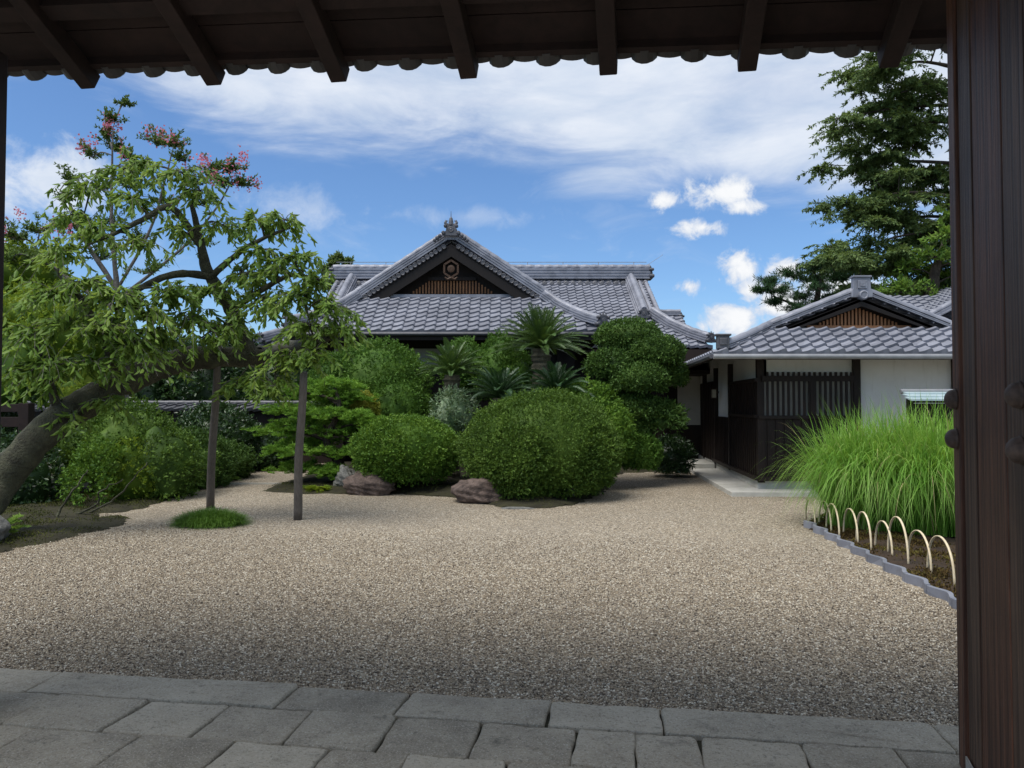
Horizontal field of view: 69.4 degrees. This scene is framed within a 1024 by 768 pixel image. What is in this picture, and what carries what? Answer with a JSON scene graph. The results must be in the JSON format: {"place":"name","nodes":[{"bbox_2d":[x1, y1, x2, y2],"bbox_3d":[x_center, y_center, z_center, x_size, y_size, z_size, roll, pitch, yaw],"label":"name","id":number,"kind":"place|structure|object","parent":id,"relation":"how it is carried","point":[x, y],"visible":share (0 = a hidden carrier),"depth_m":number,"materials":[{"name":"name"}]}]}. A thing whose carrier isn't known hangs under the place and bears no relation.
{"place":"outdoors","nodes":[
{"label":"outdoors","id":0,"kind":"place"},
{"bbox_2d":[4,49,950,349],"label":"sky","id":1,"kind":"structure","parent":0,"point":[695,166],"materials":[{"name":"blue"}]},
{"bbox_2d":[0,463,958,726],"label":"gravel yard","id":2,"kind":"structure","parent":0,"point":[654,509],"depth_m":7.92,"materials":[{"name":"beige gravel"}]},
{"bbox_2d":[1,403,34,433],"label":"wooden railing","id":3,"kind":"object","parent":2,"relation":"on","point":[25,417],"visible":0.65,"depth_m":12.34,"materials":[{"name":"brown wood"}]},
{"bbox_2d":[0,463,257,552],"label":"moss bed","id":4,"kind":"object","parent":2,"relation":"on","point":[80,523],"visible":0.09,"depth_m":10.02,"materials":[{"name":"green plant"}]},
{"bbox_2d":[0,515,10,540],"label":"rock","id":5,"kind":"object","parent":4,"relation":"on","point":[5,525],"visible":0.85,"depth_m":8.39,"materials":[{"name":"grey stone"}]},
{"bbox_2d":[7,513,30,532],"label":"fern","id":6,"kind":"object","parent":4,"relation":"on","point":[10,520],"visible":0.52,"depth_m":8.73,"materials":[{"name":"green plant"}]},
{"bbox_2d":[1,285,56,410],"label":"broadleaf shrub","id":7,"kind":"object","parent":4,"relation":"on","point":[21,388],"visible":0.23,"depth_m":13.23,"materials":[{"name":"green plant"}]},
{"bbox_2d":[0,400,71,506],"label":"backdrop bush","id":8,"kind":"object","parent":4,"relation":"on","point":[38,484],"visible":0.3,"depth_m":11.75,"materials":[{"name":"green plant"}]},
{"bbox_2d":[3,236,133,415],"bbox_3d":[-9.137,-1.121,14.365,4.181,3.786,2.287,0,-2,16],"label":"maple bush","id":9,"kind":"object","parent":4,"relation":"on","point":[47,277],"visible":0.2,"depth_m":13.58,"materials":[{"name":"green plant"}]},
{"bbox_2d":[55,433,146,516],"bbox_3d":[-6.412,1.352,11.278,1.186,1.174,2.103,1,-2,-38],"label":"stemmy shrub","id":10,"kind":"object","parent":4,"relation":"on","point":[96,465],"visible":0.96,"depth_m":11.55,"materials":[{"name":"green plant"}]},
{"bbox_2d":[99,436,158,500],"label":"yellow leaf azalea","id":11,"kind":"object","parent":4,"relation":"on","point":[133,489],"visible":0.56,"depth_m":12.07,"materials":[{"name":"plant"}]},
{"bbox_2d":[4,94,262,405],"bbox_3d":[-7.342,-1.821,14.047,5.175,7.573,1.465,0,-2,0],"label":"crape myrtle","id":12,"kind":"object","parent":4,"relation":"on","point":[174,142],"visible":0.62,"depth_m":14.07,"materials":[{"name":"green plant"}]},
{"bbox_2d":[46,394,223,500],"bbox_3d":[-6.865,1.161,13.007,3.035,1.968,2.262,0,-2,11],"label":"wild azalea","id":13,"kind":"object","parent":4,"relation":"on","point":[177,462],"visible":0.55,"depth_m":12.62,"materials":[{"name":"green plant"}]},
{"bbox_2d":[0,145,374,514],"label":"weeping cherry","id":14,"kind":"object","parent":4,"relation":"on","point":[50,427],"visible":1,"depth_m":9.77,"materials":[{"name":"green plant"}]},
{"bbox_2d":[177,425,265,489],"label":"path hedge","id":15,"kind":"object","parent":4,"relation":"on","point":[236,459],"visible":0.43,"depth_m":14.69,"materials":[{"name":"green plant"}]},
{"bbox_2d":[172,400,294,470],"bbox_3d":[-6.775,1.338,18.187,3.092,1.930,2.311,1,-2,-30],"label":"camellia ball","id":16,"kind":"object","parent":4,"relation":"on","point":[230,423],"visible":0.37,"depth_m":17.70,"materials":[{"name":"green plant"}]},
{"bbox_2d":[16,400,352,462],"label":"garden wall","id":17,"kind":"structure","parent":2,"relation":"on","point":[172,406],"depth_m":20.37,"materials":[{"name":"grey wood"}]},
{"bbox_2d":[166,504,257,530],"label":"grass tuft","id":18,"kind":"object","parent":2,"relation":"on","point":[213,517],"visible":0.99,"depth_m":9.74,"materials":[{"name":"green plant"}]},
{"bbox_2d":[206,345,221,508],"bbox_3d":[-4.455,0.662,11.051,0.136,2.651,1.242,1,-2,-26],"label":"prop post","id":19,"kind":"object","parent":2,"relation":"on","point":[210,488],"visible":0.77,"depth_m":11.07,"materials":[{"name":"grey wood"}]},
{"bbox_2d":[230,483,280,483],"bbox_3d":[-5.900,2.013,14.949,3.600,0.030,0.050,0,-2,0],"label":"stone path strip","id":20,"kind":"object","parent":2,"relation":"on","point":[255,483],"depth_m":14.92,"materials":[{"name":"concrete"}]},
{"bbox_2d":[293,371,306,519],"bbox_3d":[-2.911,0.893,10.156,0.136,2.119,0.601,1,-2,-22],"label":"prop post","id":21,"kind":"object","parent":2,"relation":"on","point":[298,477],"visible":0.93,"depth_m":10.11,"materials":[{"name":"grey wood"}]},
{"bbox_2d":[263,461,655,507],"bbox_3d":[-0.446,2.011,15.965,9.289,0.185,9.149,0,-2,0],"label":"island bed","id":22,"kind":"object","parent":2,"relation":"on","point":[442,491],"visible":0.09,"depth_m":13.40,"materials":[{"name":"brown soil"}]},
{"bbox_2d":[240,374,388,481],"bbox_3d":[-3.711,0.915,14.748,2.854,2.282,2.491,0,-2,0],"label":"layered pine","id":23,"kind":"object","parent":22,"relation":"on","point":[326,420],"visible":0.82,"depth_m":14.38,"materials":[{"name":"green plant"}]},
{"bbox_2d":[303,485,331,492],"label":"fern","id":24,"kind":"object","parent":22,"relation":"on","point":[309,487],"visible":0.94,"depth_m":13.48,"materials":[{"name":"plant"}]},
{"bbox_2d":[333,464,355,485],"bbox_3d":[-3.103,1.837,13.910,0.499,0.659,0.611,1,-2,-29],"label":"rock","id":25,"kind":"object","parent":22,"relation":"on","point":[344,472],"visible":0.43,"depth_m":13.75,"materials":[{"name":"grey stone"}]},
{"bbox_2d":[348,390,381,417],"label":"golden shrub","id":26,"kind":"object","parent":22,"relation":"on","point":[364,404],"visible":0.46,"depth_m":15.14,"materials":[{"name":"green plant"}]},
{"bbox_2d":[342,471,395,495],"bbox_3d":[-2.556,1.829,13.364,0.949,0.542,0.695,-1,-2,22],"label":"rock","id":27,"kind":"object","parent":22,"relation":"on","point":[358,483],"visible":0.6,"depth_m":13.09,"materials":[{"name":"brown stone"}]},
{"bbox_2d":[307,335,438,427],"bbox_3d":[-3.200,0.101,16.810,3.041,2.485,2.947,0,-2,0],"label":"boxwood mass","id":28,"kind":"object","parent":22,"relation":"on","point":[392,379],"visible":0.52,"depth_m":16.20,"materials":[{"name":"green plant"}]},
{"bbox_2d":[345,410,460,487],"bbox_3d":[-2.013,1.194,13.868,2.248,1.412,2.047,0,-2,0],"label":"azalea mound","id":29,"kind":"object","parent":22,"relation":"on","point":[405,449],"visible":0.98,"depth_m":13.28,"materials":[{"name":"green plant"}]},
{"bbox_2d":[414,337,489,478],"bbox_3d":[-1.231,0.489,15.216,1.526,2.886,1.613,1,-2,-28],"label":"cycad","id":30,"kind":"object","parent":22,"relation":"on","point":[453,362],"visible":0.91,"depth_m":15.07,"materials":[{"name":"green plant"}]},
{"bbox_2d":[428,383,480,434],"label":"variegated shrub","id":31,"kind":"object","parent":22,"relation":"on","point":[452,410],"visible":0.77,"depth_m":14.66,"materials":[{"name":"green plant"}]},
{"bbox_2d":[451,477,503,503],"bbox_3d":[-0.526,1.827,12.270,1.010,0.580,0.763,0,-2,0],"label":"rock","id":32,"kind":"object","parent":22,"relation":"on","point":[477,490],"visible":0.58,"depth_m":11.98,"materials":[{"name":"brown stone"}]},
{"bbox_2d":[438,329,532,402],"bbox_3d":[-0.493,-0.388,16.754,2.699,1.720,1.712,-1,-2,30],"label":"round shrub","id":33,"kind":"object","parent":22,"relation":"on","point":[511,360],"visible":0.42,"depth_m":16.22,"materials":[{"name":"green plant"}]},
{"bbox_2d":[460,366,530,417],"bbox_3d":[-0.141,0.773,14.542,1.779,2.280,1.767,0,-2,0],"label":"cycad","id":34,"kind":"object","parent":22,"relation":"on","point":[498,387],"visible":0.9,"depth_m":14.44,"materials":[{"name":"green plant"}]},
{"bbox_2d":[451,386,625,500],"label":"azalea dome","id":35,"kind":"structure","parent":22,"relation":"on","point":[530,444],"depth_m":12.09,"materials":[{"name":"green plant"}]},
{"bbox_2d":[488,302,591,385],"bbox_3d":[0.655,0.113,15.585,2.424,3.658,2.144,0,-2,0],"label":"cycad","id":36,"kind":"object","parent":22,"relation":"on","point":[542,331],"visible":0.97,"depth_m":15.42,"materials":[{"name":"green plant"}]},
{"bbox_2d":[519,361,593,402],"bbox_3d":[0.866,0.723,14.664,1.781,2.387,1.715,0,-2,0],"label":"cycad","id":37,"kind":"object","parent":22,"relation":"on","point":[554,378],"visible":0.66,"depth_m":14.48,"materials":[{"name":"green plant"}]},
{"bbox_2d":[561,374,639,463],"bbox_3d":[1.655,0.676,14.612,1.899,1.749,1.664,-1,-2,29],"label":"yellow tipped shrub","id":38,"kind":"object","parent":22,"relation":"on","point":[621,419],"visible":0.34,"depth_m":14.10,"materials":[{"name":"green plant"}]},
{"bbox_2d":[577,315,690,469],"bbox_3d":[2.899,0.326,15.840,2.159,3.490,3.705,-1,-2,29],"label":"cloud pruned tree","id":39,"kind":"object","parent":22,"relation":"on","point":[633,359],"visible":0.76,"depth_m":14.68,"materials":[{"name":"green plant"}]},
{"bbox_2d":[620,429,663,471],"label":"round bush","id":40,"kind":"object","parent":22,"relation":"on","point":[648,455],"visible":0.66,"depth_m":14.27,"materials":[{"name":"green plant"}]},
{"bbox_2d":[640,395,690,434],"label":"leafy plant","id":41,"kind":"object","parent":22,"relation":"on","point":[671,417],"visible":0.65,"depth_m":14.58,"materials":[{"name":"green plant"}]},
{"bbox_2d":[253,217,715,451],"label":"temple hall","id":42,"kind":"structure","parent":2,"relation":"on","point":[451,282],"depth_m":19.85,"materials":[{"name":"tile"}]},
{"bbox_2d":[500,507,533,508],"bbox_3d":[0.089,1.926,11.427,0.566,0.058,0.182,0,-2,0],"label":"rock","id":43,"kind":"object","parent":2,"relation":"on","point":[516,508],"visible":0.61,"depth_m":11.41,"materials":[{"name":"grey stone"}]},
{"bbox_2d":[653,433,698,475],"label":"shade shrub","id":44,"kind":"object","parent":2,"relation":"on","point":[677,455],"visible":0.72,"depth_m":16.28,"materials":[{"name":"green plant"}]},
{"bbox_2d":[687,459,714,467],"bbox_3d":[4.215,2.037,18.550,1.628,0.200,1.600,0,-2,0],"label":"entrance step","id":45,"kind":"object","parent":2,"relation":"on","point":[702,463],"visible":0.31,"depth_m":17.75,"materials":[{"name":"concrete"}]},
{"bbox_2d":[689,468,816,496],"bbox_3d":[7.470,2.066,17.438,7.262,0.100,9.020,0,-2,0],"label":"concrete apron","id":46,"kind":"object","parent":2,"relation":"on","point":[731,486],"visible":0.42,"depth_m":13.73,"materials":[{"name":"grey concrete"}]},
{"bbox_2d":[748,251,857,312],"bbox_3d":[8.960,-1.013,22.870,3.725,6.523,2.123,0,-2,0],"label":"garden pine","id":47,"kind":"object","parent":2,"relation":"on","point":[816,285],"visible":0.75,"depth_m":22.88,"materials":[{"name":"green plant"}]},
{"bbox_2d":[665,275,952,488],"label":"side building","id":48,"kind":"structure","parent":2,"relation":"on","point":[743,395],"depth_m":13.47,"materials":[{"name":"tile"}]},
{"bbox_2d":[700,382,713,459],"bbox_3d":[5.050,0.942,19.082,0.070,1.960,2.317,0,-2,6],"label":"door","id":49,"kind":"structure","parent":48,"relation":"in","point":[708,402],"depth_m":19.03,"materials":[{"name":"brown wood"}]},
{"bbox_2d":[803,520,816,532],"bbox_3d":[3.850,1.840,9.488,0.100,0.119,0.420,0,-2,5],"label":"edging tile","id":50,"kind":"object","parent":2,"relation":"on","point":[808,524],"visible":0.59,"depth_m":9.59,"materials":[{"name":"grey stone"}]},
{"bbox_2d":[814,526,827,538],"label":"edging tile","id":51,"kind":"object","parent":2,"relation":"on","point":[820,530],"visible":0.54,"depth_m":9.14,"materials":[{"name":"grey stone"}]},
{"bbox_2d":[825,532,840,545],"bbox_3d":[3.772,1.819,8.627,0.100,0.112,0.420,0,-2,5],"label":"edging tile","id":52,"kind":"object","parent":2,"relation":"on","point":[832,537],"visible":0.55,"depth_m":8.71,"materials":[{"name":"grey stone"}]},
{"bbox_2d":[838,539,854,552],"bbox_3d":[3.732,1.808,8.197,0.100,0.111,0.420,0,-2,5],"label":"edging tile","id":53,"kind":"object","parent":2,"relation":"on","point":[845,544],"visible":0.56,"depth_m":8.27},
{"bbox_2d":[852,546,869,561],"bbox_3d":[3.693,1.795,7.767,0.100,0.113,0.420,0,-2,5],"label":"edging tile","id":54,"kind":"object","parent":2,"relation":"on","point":[860,551],"visible":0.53,"depth_m":7.84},
{"bbox_2d":[867,554,886,570],"bbox_3d":[3.654,1.782,7.336,0.100,0.114,0.420,0,-2,5],"label":"edging tile","id":55,"kind":"object","parent":2,"relation":"on","point":[876,560],"visible":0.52,"depth_m":7.41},
{"bbox_2d":[802,515,955,597],"bbox_3d":[6.100,1.811,7.602,5.920,0.110,6.620,0,-2,0],"label":"soil bed","id":56,"kind":"object","parent":2,"relation":"on","point":[899,560],"visible":0.12,"depth_m":7.74,"materials":[{"name":"brown soil"}]},
{"bbox_2d":[805,499,815,522],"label":"bamboo hoop","id":57,"kind":"object","parent":56,"relation":"on","point":[806,511],"visible":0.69,"depth_m":9.97,"materials":[{"name":"beige wood"}]},
{"bbox_2d":[818,501,831,530],"bbox_3d":[4.025,1.699,9.520,0.022,0.384,0.627,0,-2,9],"label":"bamboo hoop","id":58,"kind":"object","parent":56,"relation":"on","point":[829,515],"visible":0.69,"depth_m":9.34,"materials":[{"name":"beige wood"}]},
{"bbox_2d":[826,503,839,534],"bbox_3d":[3.958,1.678,9.139,0.022,0.404,0.624,0,-2,9],"label":"bamboo hoop","id":59,"kind":"object","parent":56,"relation":"on","point":[836,515],"visible":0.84,"depth_m":8.97,"materials":[{"name":"beige wood"}]},
{"bbox_2d":[746,398,954,532],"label":"silver grass","id":60,"kind":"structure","parent":56,"relation":"on","point":[844,446],"depth_m":9.22,"materials":[{"name":"plant"}]},
{"bbox_2d":[843,508,858,541],"bbox_3d":[4.010,1.673,8.772,0.022,0.394,0.612,0,-2,10],"label":"bamboo hoop","id":61,"kind":"object","parent":56,"relation":"on","point":[852,511],"visible":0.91,"depth_m":8.64,"materials":[{"name":"beige wood"}]},
{"bbox_2d":[856,511,871,549],"bbox_3d":[3.941,1.644,8.299,0.022,0.424,0.584,0,-2,10],"label":"bamboo hoop","id":62,"kind":"object","parent":56,"relation":"on","point":[867,519],"visible":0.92,"depth_m":8.11,"materials":[{"name":"beige wood"}]},
{"bbox_2d":[787,384,954,536],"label":"silver grass","id":63,"kind":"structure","parent":56,"relation":"on","point":[944,525],"depth_m":8.75,"materials":[{"name":"plant"}]},
{"bbox_2d":[811,513,955,596],"bbox_3d":[4.080,1.777,7.582,1.707,0.073,6.523,0,-2,0],"label":"bed moss","id":64,"kind":"object","parent":56,"relation":"on","point":[851,532],"visible":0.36,"depth_m":8.09,"materials":[{"name":"green plant"}]},
{"bbox_2d":[874,520,892,554],"bbox_3d":[3.994,1.659,7.960,0.022,0.374,0.589,0,-2,10],"label":"bamboo hoop","id":65,"kind":"object","parent":56,"relation":"on","point":[889,533],"visible":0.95,"depth_m":7.87,"materials":[{"name":"beige wood"}]},
{"bbox_2d":[887,516,909,563],"bbox_3d":[3.926,1.592,7.534,0.022,0.484,0.612,0,-2,10],"label":"bamboo hoop","id":66,"kind":"object","parent":56,"relation":"on","point":[904,530],"visible":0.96,"depth_m":7.39,"materials":[{"name":"beige wood"}]},
{"bbox_2d":[908,530,932,573],"bbox_3d":[3.980,1.629,7.237,0.022,0.394,0.620,0,-2,10],"label":"bamboo hoop","id":67,"kind":"object","parent":56,"relation":"on","point":[926,542],"visible":0.85,"depth_m":7.05,"materials":[{"name":"beige wood"}]},
{"bbox_2d":[926,535,955,585],"bbox_3d":[3.910,1.600,6.758,0.022,0.424,0.620,0,-2,10],"label":"bamboo hoop","id":68,"kind":"object","parent":56,"relation":"on","point":[950,555],"visible":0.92,"depth_m":6.59,"materials":[{"name":"beige wood"}]},
{"bbox_2d":[885,562,907,581],"bbox_3d":[3.615,1.768,6.906,0.100,0.118,0.420,0,-2,5],"label":"edging tile","id":69,"kind":"object","parent":2,"relation":"on","point":[894,569],"visible":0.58,"depth_m":6.98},
{"bbox_2d":[875,204,950,295],"bbox_3d":[12.619,-1.729,22.820,5.018,8.002,3.866,-1,-2,29],"label":"fresh green tree","id":70,"kind":"object","parent":2,"relation":"on","point":[937,257],"visible":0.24,"depth_m":22.37,"materials":[{"name":"green plant"}]},
{"bbox_2d":[904,573,929,593],"bbox_3d":[3.575,1.757,6.475,0.100,0.114,0.420,0,-2,5],"label":"edging tile","id":71,"kind":"object","parent":2,"relation":"on","point":[918,581],"visible":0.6,"depth_m":6.54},
{"bbox_2d":[927,585,954,606],"bbox_3d":[3.536,1.748,6.045,0.100,0.108,0.420,0,-2,5],"label":"edging tile","id":72,"kind":"object","parent":2,"relation":"on","point":[942,594],"visible":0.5,"depth_m":6.11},
{"bbox_2d":[952,598,956,609],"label":"edging tile","id":73,"kind":"object","parent":2,"relation":"on","point":[954,605],"visible":0.05,"depth_m":5.80,"materials":[{"name":"grey stone"}]},
{"bbox_2d":[0,668,960,767],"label":"stone pavement","id":74,"kind":"structure","parent":0,"point":[49,719],"depth_m":3.56,"materials":[{"name":"stone"}]},
{"bbox_2d":[0,0,1023,767],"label":"wooden gate","id":75,"kind":"structure","parent":74,"relation":"on","point":[82,44],"depth_m":3.71,"materials":[{"name":"brown wood"}]},
{"bbox_2d":[944,0,1023,767],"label":"door leaf","id":76,"kind":"structure","parent":75,"relation":"in","point":[985,38],"depth_m":2.77,"materials":[{"name":"brown wood"}]},
{"bbox_2d":[283,699,810,767],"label":"pavement bedding","id":77,"kind":"object","parent":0,"point":[699,743],"depth_m":3.52,"materials":[{"name":"soil"}]},
{"bbox_2d":[899,389,952,429],"bbox_3d":[6.965,1.006,11.786,1.470,1.858,0.520,0,-2,0],"label":"notice shelter","id":78,"kind":"object","parent":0,"point":[914,395],"visible":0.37,"depth_m":11.96,"materials":[{"name":"metal"}]},
{"label":"ground","id":79,"kind":"structure","parent":0,"visible":0},
{"bbox_2d":[13,326,321,416],"bbox_3d":[-11.611,0.160,22.793,12.579,4.338,4.251,0,-2,-4],"label":"evergreen hedge","id":80,"kind":"object","parent":79,"relation":"on","point":[200,387],"visible":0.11,"depth_m":21.85,"materials":[{"name":"green plant"}]},
{"bbox_2d":[314,249,354,292],"bbox_3d":[-8.406,-1.962,36.084,2.589,9.259,1.663,0,-2,0],"label":"distant tree","id":81,"kind":"object","parent":79,"relation":"on","point":[332,260],"visible":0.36,"depth_m":35.95,"materials":[{"name":"green plant"}]},
{"bbox_2d":[782,49,950,295],"bbox_3d":[14.702,-6.608,24.363,12.083,18.124,6.276,0,-2,0],"label":"tall conifer","id":82,"kind":"object","parent":79,"relation":"on","point":[906,127],"visible":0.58,"depth_m":23.91,"materials":[{"name":"green plant"}]},
{"bbox_2d":[888,287,951,319],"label":"neighbouring house","id":83,"kind":"structure","parent":79,"relation":"on","point":[939,303],"depth_m":20.72,"materials":[{"name":"tile"}]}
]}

